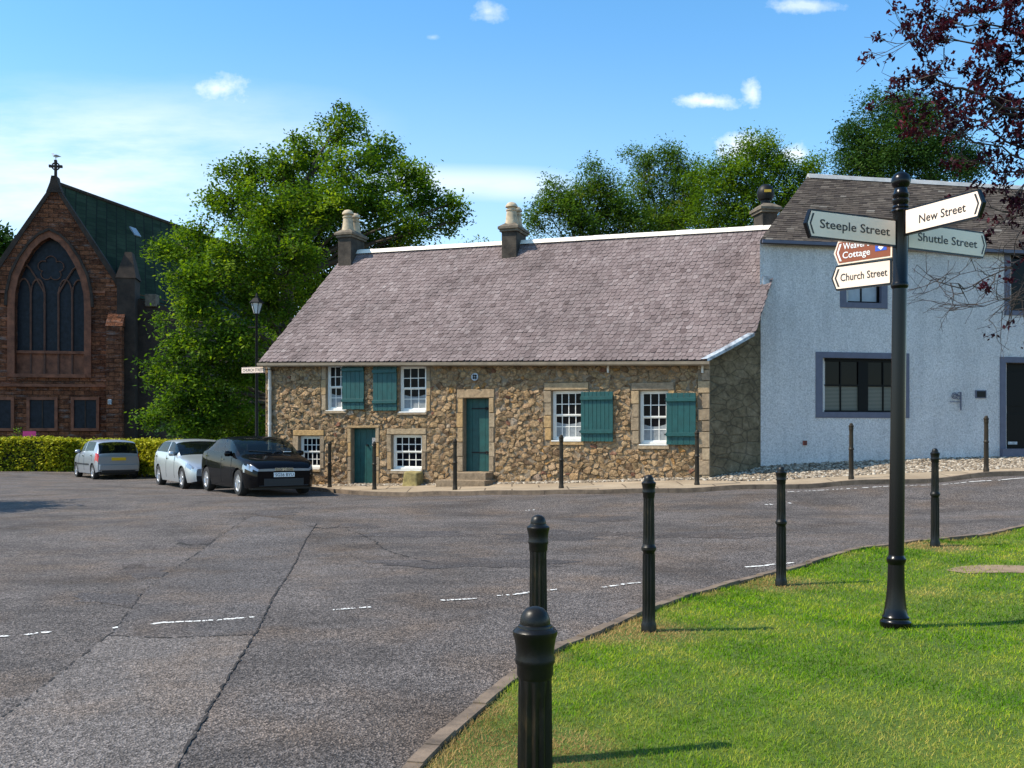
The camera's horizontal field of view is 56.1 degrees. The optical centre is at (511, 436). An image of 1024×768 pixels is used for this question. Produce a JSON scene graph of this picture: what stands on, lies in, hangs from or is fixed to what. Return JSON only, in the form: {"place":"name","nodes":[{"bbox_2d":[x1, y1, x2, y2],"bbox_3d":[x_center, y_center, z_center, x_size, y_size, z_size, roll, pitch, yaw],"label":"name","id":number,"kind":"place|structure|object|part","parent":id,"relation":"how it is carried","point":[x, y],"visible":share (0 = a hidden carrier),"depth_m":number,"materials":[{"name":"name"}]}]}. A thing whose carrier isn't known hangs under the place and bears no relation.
{"place":"outdoors","nodes":[
{"label":"outdoors","id":0,"kind":"place"},
{"bbox_2d":[0,471,1023,767],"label":"road","id":1,"kind":"structure","parent":0,"point":[402,667],"depth_m":11.13,"materials":[{"name":"grey asphalt"}]},
{"bbox_2d":[23,431,35,436],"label":"notice board","id":2,"kind":"object","parent":1,"relation":"on","point":[29,433],"visible":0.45,"depth_m":42.98,"materials":[{"name":"pink"}]},
{"bbox_2d":[74,439,138,478],"bbox_3d":[-15.728,0.854,37.176,1.898,1.485,3.564,0,0,-38],"label":"parked car","id":3,"kind":"object","parent":1,"relation":"on","point":[95,459],"visible":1,"depth_m":35.95,"materials":[{"name":"silver metal"}]},
{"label":"side window","id":4,"kind":"part","parent":3,"relation":"part of","materials":[{"name":"grey glass"}]},
{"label":"rear window","id":5,"kind":"part","parent":3,"relation":"part of","materials":[{"name":"black glass"}]},
{"bbox_2d":[73,593,139,606],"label":"road repair","id":6,"kind":"structure","parent":1,"relation":"on","point":[123,599],"depth_m":9.62,"materials":[{"name":"asphalt"}]},
{"bbox_2d":[1,516,250,716],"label":"road crack","id":7,"kind":"object","parent":1,"relation":"on","point":[108,634],"visible":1,"depth_m":7.99,"materials":[{"name":"black asphalt"}]},
{"bbox_2d":[0,636,252,767],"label":"road patch","id":8,"kind":"object","parent":1,"relation":"on","point":[125,702],"visible":1,"depth_m":5.98,"materials":[{"name":"grey asphalt"}]},
{"bbox_2d":[78,436,179,476],"bbox_3d":[-15.086,0.803,38.580,6.409,1.628,1.730,0,0,35],"label":"hedge","id":9,"kind":"object","parent":1,"relation":"on","point":[147,448],"visible":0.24,"depth_m":37.38,"materials":[{"name":"green plant"}]},
{"bbox_2d":[115,564,169,578],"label":"road repair","id":10,"kind":"structure","parent":1,"relation":"on","point":[138,571],"depth_m":11.55,"materials":[{"name":"asphalt"}]},
{"bbox_2d":[109,634,246,637],"bbox_3d":[-2.752,1.646,7.932,1.209,0.020,0.106,0,0,2],"label":"road crack","id":11,"kind":"object","parent":1,"relation":"on","point":[178,636],"visible":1,"depth_m":7.93,"materials":[{"name":"black asphalt"}]},
{"bbox_2d":[154,439,216,488],"bbox_3d":[-9.545,0.792,29.189,2.027,1.435,4.254,0,0,-34],"label":"parked car","id":12,"kind":"object","parent":1,"relation":"on","point":[179,461],"visible":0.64,"depth_m":28.42,"materials":[{"name":"silver metal"}]},
{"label":"side window","id":13,"kind":"part","parent":12,"relation":"part of","materials":[{"name":"grey glass"}]},
{"bbox_2d":[174,537,216,547],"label":"road repair","id":14,"kind":"structure","parent":1,"relation":"on","point":[197,541],"depth_m":14.48,"materials":[{"name":"asphalt"}]},
{"bbox_2d":[107,516,315,635],"bbox_3d":[-3.568,1.569,12.890,1.438,0.184,10.283,0,0,-8],"label":"road patch","id":15,"kind":"object","parent":1,"relation":"on","point":[241,569],"visible":1,"depth_m":10.34,"materials":[{"name":"grey asphalt"}]},
{"bbox_2d":[152,616,252,623],"bbox_3d":[-2.742,1.632,8.528,0.891,0.018,0.093,0,0,-13],"label":"road marking","id":16,"kind":"object","parent":15,"relation":"on","point":[200,620],"visible":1,"depth_m":8.51,"materials":[{"name":"paint"}]},
{"bbox_2d":[174,523,316,767],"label":"road crack","id":17,"kind":"object","parent":1,"relation":"on","point":[198,725],"visible":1,"depth_m":6.66,"materials":[{"name":"black asphalt"}]},
{"bbox_2d":[248,293,264,435],"bbox_3d":[-8.379,-1.571,31.500,0.560,6.282,0.433,0,0,0],"label":"street lamp","id":18,"kind":"object","parent":1,"relation":"on","point":[256,303],"visible":0.67,"depth_m":31.46,"materials":[{"name":"black metal"}]},
{"bbox_2d":[201,436,312,495],"bbox_3d":[-6.713,0.720,25.084,2.078,1.475,4.234,0,0,-34],"label":"parked car","id":19,"kind":"object","parent":1,"relation":"on","point":[242,465],"visible":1,"depth_m":23.88,"materials":[{"name":"black paint"}]},
{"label":"side window","id":20,"kind":"part","parent":19,"relation":"part of","materials":[{"name":"grey glass"}]},
{"bbox_2d":[337,523,384,528],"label":"road repair","id":21,"kind":"structure","parent":1,"relation":"on","point":[359,526],"depth_m":16.05,"materials":[{"name":"asphalt"}]},
{"bbox_2d":[347,529,435,562],"bbox_3d":[-1.874,1.545,13.792,0.212,0.066,4.001,0,0,-24],"label":"road crack","id":22,"kind":"object","parent":1,"relation":"on","point":[385,549],"visible":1,"depth_m":13.56,"materials":[{"name":"black asphalt"}]},
{"bbox_2d":[354,530,474,537],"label":"road repair","id":23,"kind":"structure","parent":1,"relation":"on","point":[420,534],"depth_m":15.05,"materials":[{"name":"asphalt"}]},
{"bbox_2d":[364,558,582,568],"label":"road repair","id":24,"kind":"structure","parent":1,"relation":"on","point":[461,562],"depth_m":12.05,"materials":[{"name":"asphalt"}]},
{"bbox_2d":[497,529,621,541],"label":"road repair","id":25,"kind":"structure","parent":1,"relation":"on","point":[560,535],"depth_m":14.83,"materials":[{"name":"asphalt"}]},
{"bbox_2d":[561,516,634,521],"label":"road repair","id":26,"kind":"structure","parent":1,"relation":"on","point":[599,518],"depth_m":17.03,"materials":[{"name":"asphalt"}]},
{"bbox_2d":[309,471,1023,496],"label":"pavement kerb","id":27,"kind":"structure","parent":1,"relation":"on","point":[720,488],"depth_m":21.14,"materials":[{"name":"concrete"}]},
{"bbox_2d":[402,524,1023,767],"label":"lawn kerb","id":28,"kind":"structure","parent":1,"relation":"on","point":[427,750],"depth_m":7.19,"materials":[{"name":"concrete"}]},
{"bbox_2d":[745,562,793,566],"bbox_3d":[3.119,1.553,11.640,0.646,0.036,0.100,0,0,-16],"label":"road marking","id":29,"kind":"object","parent":1,"relation":"on","point":[765,565],"visible":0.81,"depth_m":11.61,"materials":[{"name":"paint"}]},
{"bbox_2d":[905,497,942,499],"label":"road repair","id":30,"kind":"structure","parent":1,"relation":"on","point":[923,498],"depth_m":18.50,"materials":[{"name":"asphalt"}]},
{"bbox_2d":[0,0,1023,306],"label":"sky","id":31,"kind":"structure","parent":0,"point":[132,97],"materials":[{"name":"blue"}]},
{"bbox_2d":[313,468,1023,491],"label":"pavement","id":32,"kind":"structure","parent":0,"point":[659,484],"depth_m":22.43,"materials":[{"name":"beige concrete"}]},
{"bbox_2d":[327,441,331,487],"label":"bollard","id":33,"kind":"object","parent":32,"relation":"on","point":[329,463],"visible":0.98,"depth_m":25.86,"materials":[{"name":"black metal"}]},
{"bbox_2d":[372,441,376,489],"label":"bollard","id":34,"kind":"object","parent":32,"relation":"on","point":[374,464],"visible":0.98,"depth_m":24.71,"materials":[{"name":"black metal"}]},
{"bbox_2d":[402,471,422,485],"bbox_3d":[-2.642,1.155,25.597,0.455,0.478,0.456,0,0,20],"label":"stone trough","id":35,"kind":"object","parent":32,"relation":"on","point":[412,478],"visible":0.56,"depth_m":25.43,"materials":[{"name":"beige stone"}]},
{"bbox_2d":[453,439,457,489],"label":"bollard","id":36,"kind":"object","parent":32,"relation":"on","point":[455,487],"visible":0.99,"depth_m":23.56,"materials":[{"name":"black metal"}]},
{"bbox_2d":[559,435,563,487],"bbox_3d":[1.145,0.643,22.300,0.124,1.376,0.124,0,0,-2],"label":"bollard","id":37,"kind":"object","parent":32,"relation":"on","point":[561,460],"visible":0.98,"depth_m":22.26,"materials":[{"name":"black metal"}]},
{"bbox_2d":[312,456,1023,485],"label":"cobbles","id":38,"kind":"object","parent":32,"relation":"on","point":[872,467],"visible":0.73,"depth_m":23.74,"materials":[{"name":"grey stone"}]},
{"bbox_2d":[694,430,699,484],"bbox_3d":[4.191,0.541,21.750,0.124,1.376,0.124,0,0,-16],"label":"bollard","id":39,"kind":"object","parent":32,"relation":"on","point":[696,456],"visible":0.98,"depth_m":21.71,"materials":[{"name":"black metal"}]},
{"bbox_2d":[848,423,853,479],"bbox_3d":[7.632,0.383,21.600,0.124,1.376,0.124,0,0,0],"label":"bollard","id":40,"kind":"object","parent":32,"relation":"on","point":[851,458],"visible":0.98,"depth_m":21.56,"materials":[{"name":"black metal"}]},
{"bbox_2d":[983,416,988,471],"bbox_3d":[10.670,0.218,21.600,0.124,1.376,0.124,0,0,-1],"label":"bollard","id":41,"kind":"object","parent":32,"relation":"on","point":[986,447],"visible":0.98,"depth_m":21.57,"materials":[{"name":"black metal"}]},
{"bbox_2d":[413,525,1023,767],"bbox_3d":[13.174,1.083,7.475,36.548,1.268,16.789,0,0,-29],"label":"lawn","id":42,"kind":"structure","parent":0,"point":[853,712],"depth_m":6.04,"materials":[{"name":"plant"}]},
{"bbox_2d":[513,606,556,767],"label":"bollard","id":43,"kind":"object","parent":42,"relation":"on","point":[535,633],"visible":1,"depth_m":2.46,"materials":[{"name":"metal"}]},
{"bbox_2d":[527,515,549,610],"bbox_3d":[0.134,1.088,4.900,0.124,1.376,0.124,0,0,-11],"label":"bollard","id":44,"kind":"object","parent":42,"relation":"on","point":[538,527],"visible":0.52,"depth_m":4.87,"materials":[{"name":"metal"}]},
{"bbox_2d":[641,475,656,632],"bbox_3d":[1.100,0.997,7.720,0.124,1.376,0.124,0,0,-15],"label":"bollard","id":45,"kind":"object","parent":42,"relation":"on","point":[648,549],"visible":1,"depth_m":7.68,"materials":[{"name":"metal"}]},
{"bbox_2d":[775,466,786,586],"bbox_3d":[2.840,1.004,10.130,0.124,1.376,0.124,0,0,-16],"label":"bollard","id":46,"kind":"object","parent":42,"relation":"on","point":[781,523],"visible":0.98,"depth_m":10.09,"materials":[{"name":"metal"}]},
{"bbox_2d":[803,171,986,629],"bbox_3d":[3.181,-0.254,7.872,1.277,3.820,1.622,0,0,26],"label":"signpost","id":47,"kind":"object","parent":42,"relation":"on","point":[863,239],"visible":0.96,"depth_m":7.80,"materials":[{"name":"black metal"}]},
{"bbox_2d":[930,448,939,546],"bbox_3d":[5.420,0.838,12.300,0.124,1.376,0.124,0,0,-12],"label":"bollard","id":48,"kind":"object","parent":42,"relation":"on","point":[935,495],"visible":0.98,"depth_m":12.26,"materials":[{"name":"metal"}]},
{"bbox_2d":[857,0,1023,358],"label":"copper beech","id":49,"kind":"object","parent":42,"relation":"on","point":[1004,102],"visible":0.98,"depth_m":9.94,"materials":[{"name":"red plant"}]},
{"bbox_2d":[948,565,1023,572],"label":"bare soil","id":50,"kind":"structure","parent":42,"relation":"on","point":[1014,568],"depth_m":10.56,"materials":[{"name":"brown soil"}]},
{"bbox_3d":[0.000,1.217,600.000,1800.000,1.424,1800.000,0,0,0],"label":"ground","id":51,"kind":"structure","parent":0,"visible":0},
{"bbox_2d":[0,220,16,256],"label":"hill tree","id":52,"kind":"object","parent":51,"relation":"on","point":[5,237],"visible":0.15,"depth_m":94.23,"materials":[{"name":"green plant"}]},
{"bbox_2d":[0,434,83,471],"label":"hedge","id":53,"kind":"object","parent":51,"relation":"on","point":[49,453],"visible":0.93,"depth_m":40.53,"materials":[{"name":"green plant"}]},
{"bbox_2d":[0,160,279,446],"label":"church","id":54,"kind":"structure","parent":51,"relation":"on","point":[80,290],"depth_m":55.23,"materials":[{"name":"red stone"}]},
{"bbox_2d":[0,397,14,430],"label":"window","id":55,"kind":"structure","parent":54,"relation":"in","point":[7,404],"depth_m":54.44,"materials":[{"name":"glass"}]},
{"bbox_2d":[26,397,57,430],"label":"window","id":56,"kind":"structure","parent":54,"relation":"in","point":[41,412],"depth_m":54.76,"materials":[{"name":"glass"}]},
{"bbox_2d":[4,228,93,377],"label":"great window","id":57,"kind":"structure","parent":54,"relation":"in","point":[53,309],"depth_m":55.13,"materials":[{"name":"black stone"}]},
{"bbox_2d":[71,397,99,430],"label":"window","id":58,"kind":"structure","parent":54,"relation":"in","point":[85,411],"depth_m":55.16,"materials":[{"name":"black glass"}]},
{"bbox_2d":[152,375,233,438],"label":"shrub","id":59,"kind":"object","parent":51,"relation":"on","point":[169,430],"visible":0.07,"depth_m":40.56,"materials":[{"name":"green plant"}]},
{"bbox_2d":[219,352,265,434],"bbox_3d":[-9.900,-0.843,37.018,3.107,5.426,2.998,0,0,-34],"label":"shrub","id":60,"kind":"object","parent":51,"relation":"on","point":[244,397],"visible":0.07,"depth_m":36.66,"materials":[{"name":"green plant"}]},
{"bbox_2d":[124,98,475,439],"bbox_3d":[-7.299,-5.530,35.709,11.924,14.700,9.036,0,0,0],"label":"leafy tree","id":61,"kind":"object","parent":51,"relation":"on","point":[281,263],"visible":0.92,"depth_m":33.75,"materials":[{"name":"green plant"}]},
{"bbox_2d":[458,234,488,242],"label":"ash tree","id":62,"kind":"object","parent":51,"relation":"on","point":[476,239],"visible":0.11,"depth_m":48.41,"materials":[{"name":"green plant"}]},
{"bbox_2d":[257,202,772,486],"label":"stone cottage","id":63,"kind":"structure","parent":51,"relation":"on","point":[514,354],"depth_m":25.53,"materials":[{"name":"brown stone"}]},
{"bbox_2d":[242,367,271,373],"bbox_3d":[-7.312,-1.906,27.489,1.023,0.240,0.037,0,0,22],"label":"street name sign","id":64,"kind":"object","parent":63,"relation":"attached to","point":[253,369],"visible":1,"depth_m":27.50,"materials":[{"name":"white metal"}]},
{"bbox_2d":[301,436,319,467],"bbox_3d":[-5.679,0.456,27.082,0.685,0.949,0.245,0,0,20],"label":"window","id":65,"kind":"structure","parent":63,"relation":"in","point":[310,445],"depth_m":27.16,"materials":[{"name":"white paint"}]},
{"bbox_2d":[325,366,344,410],"bbox_3d":[-4.874,-1.357,26.773,0.630,1.313,0.215,0,0,20],"label":"window","id":66,"kind":"structure","parent":63,"relation":"in","point":[334,372],"depth_m":26.88,"materials":[{"name":"white paint"}]},
{"bbox_2d":[355,428,375,482],"bbox_3d":[-4.032,0.555,26.592,0.751,1.568,0.100,0,0,20],"label":"door","id":67,"kind":"structure","parent":63,"relation":"in","point":[364,437],"depth_m":26.61,"materials":[{"name":"teal paint"}]},
{"bbox_2d":[391,435,421,470],"bbox_3d":[-2.829,0.439,26.045,0.902,0.983,0.245,0,0,20],"label":"window","id":68,"kind":"structure","parent":63,"relation":"in","point":[407,448],"depth_m":26.13,"materials":[{"name":"white paint"}]},
{"bbox_2d":[398,366,425,412],"bbox_3d":[-2.662,-1.281,25.968,0.802,1.274,0.215,0,0,20],"label":"window","id":69,"kind":"structure","parent":63,"relation":"in","point":[413,378],"depth_m":26.04,"materials":[{"name":"white paint"}]},
{"bbox_2d":[466,398,488,471],"bbox_3d":[-0.872,-0.042,25.490,0.724,1.939,0.070,0,0,20],"label":"door","id":70,"kind":"structure","parent":63,"relation":"in","point":[477,409],"depth_m":25.49,"materials":[{"name":"teal paint"}]},
{"bbox_2d":[551,390,582,441],"bbox_3d":[1.430,-0.522,24.495,0.832,1.300,0.245,0,0,20],"label":"window","id":71,"kind":"structure","parent":63,"relation":"in","point":[566,404],"depth_m":24.58,"materials":[{"name":"white paint"}]},
{"bbox_2d":[639,390,667,444],"bbox_3d":[3.517,-0.458,23.735,0.717,1.356,0.245,0,0,20],"label":"window","id":72,"kind":"structure","parent":63,"relation":"in","point":[652,403],"depth_m":23.83,"materials":[{"name":"white paint"}]},
{"bbox_2d":[521,150,654,238],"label":"ash tree","id":73,"kind":"object","parent":51,"relation":"on","point":[579,216],"visible":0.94,"depth_m":44.11,"materials":[{"name":"green plant"}]},
{"bbox_2d":[607,133,714,233],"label":"ash tree","id":74,"kind":"object","parent":51,"relation":"on","point":[664,211],"visible":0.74,"depth_m":46.41,"materials":[{"name":"green plant"}]},
{"bbox_2d":[674,120,837,229],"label":"ash tree","id":75,"kind":"object","parent":51,"relation":"on","point":[736,209],"visible":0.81,"depth_m":43.55,"materials":[{"name":"green plant"}]},
{"bbox_2d":[749,173,1023,465],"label":"white house","id":76,"kind":"structure","parent":51,"relation":"on","point":[825,363],"depth_m":25.02,"materials":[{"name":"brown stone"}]},
{"bbox_2d":[816,352,908,417],"bbox_3d":[9.033,-1.319,24.797,2.612,1.685,0.655,0,0,0],"label":"window","id":77,"kind":"structure","parent":76,"relation":"in","point":[855,387],"depth_m":24.83,"materials":[{"name":"black glass"}]},
{"bbox_2d":[840,285,887,308],"bbox_3d":[9.040,-3.839,24.891,1.335,1.062,0.336,0,0,-11],"label":"window","id":78,"kind":"structure","parent":76,"relation":"in","point":[872,297],"depth_m":24.85,"materials":[{"name":"black paint"}]},
{"bbox_2d":[950,392,961,409],"bbox_3d":[11.645,-0.930,25.218,0.347,0.480,0.060,0,0,-11],"label":"sign bracket","id":79,"kind":"object","parent":76,"relation":"attached to","point":[960,395],"visible":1,"depth_m":25.22,"materials":[{"name":"black metal"}]},
{"bbox_2d":[975,390,986,397],"bbox_3d":[12.395,-1.117,25.380,0.320,0.210,0.039,0,0,-11],"label":"wall plaque","id":80,"kind":"object","parent":76,"relation":"attached to","point":[980,393],"depth_m":25.36,"materials":[{"name":"black metal"}]},
{"bbox_2d":[1000,357,1023,457],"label":"door","id":81,"kind":"structure","parent":76,"relation":"in","point":[1011,381],"depth_m":25.71,"materials":[{"name":"black paint"}]},
{"bbox_2d":[1004,254,1023,315],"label":"window","id":82,"kind":"structure","parent":76,"relation":"in","point":[1020,270],"depth_m":25.75,"materials":[{"name":"black glass"}]},
{"bbox_2d":[824,80,1002,182],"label":"dense tree","id":83,"kind":"object","parent":51,"relation":"on","point":[874,159],"visible":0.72,"depth_m":44.99,"materials":[{"name":"green plant"}]}
]}

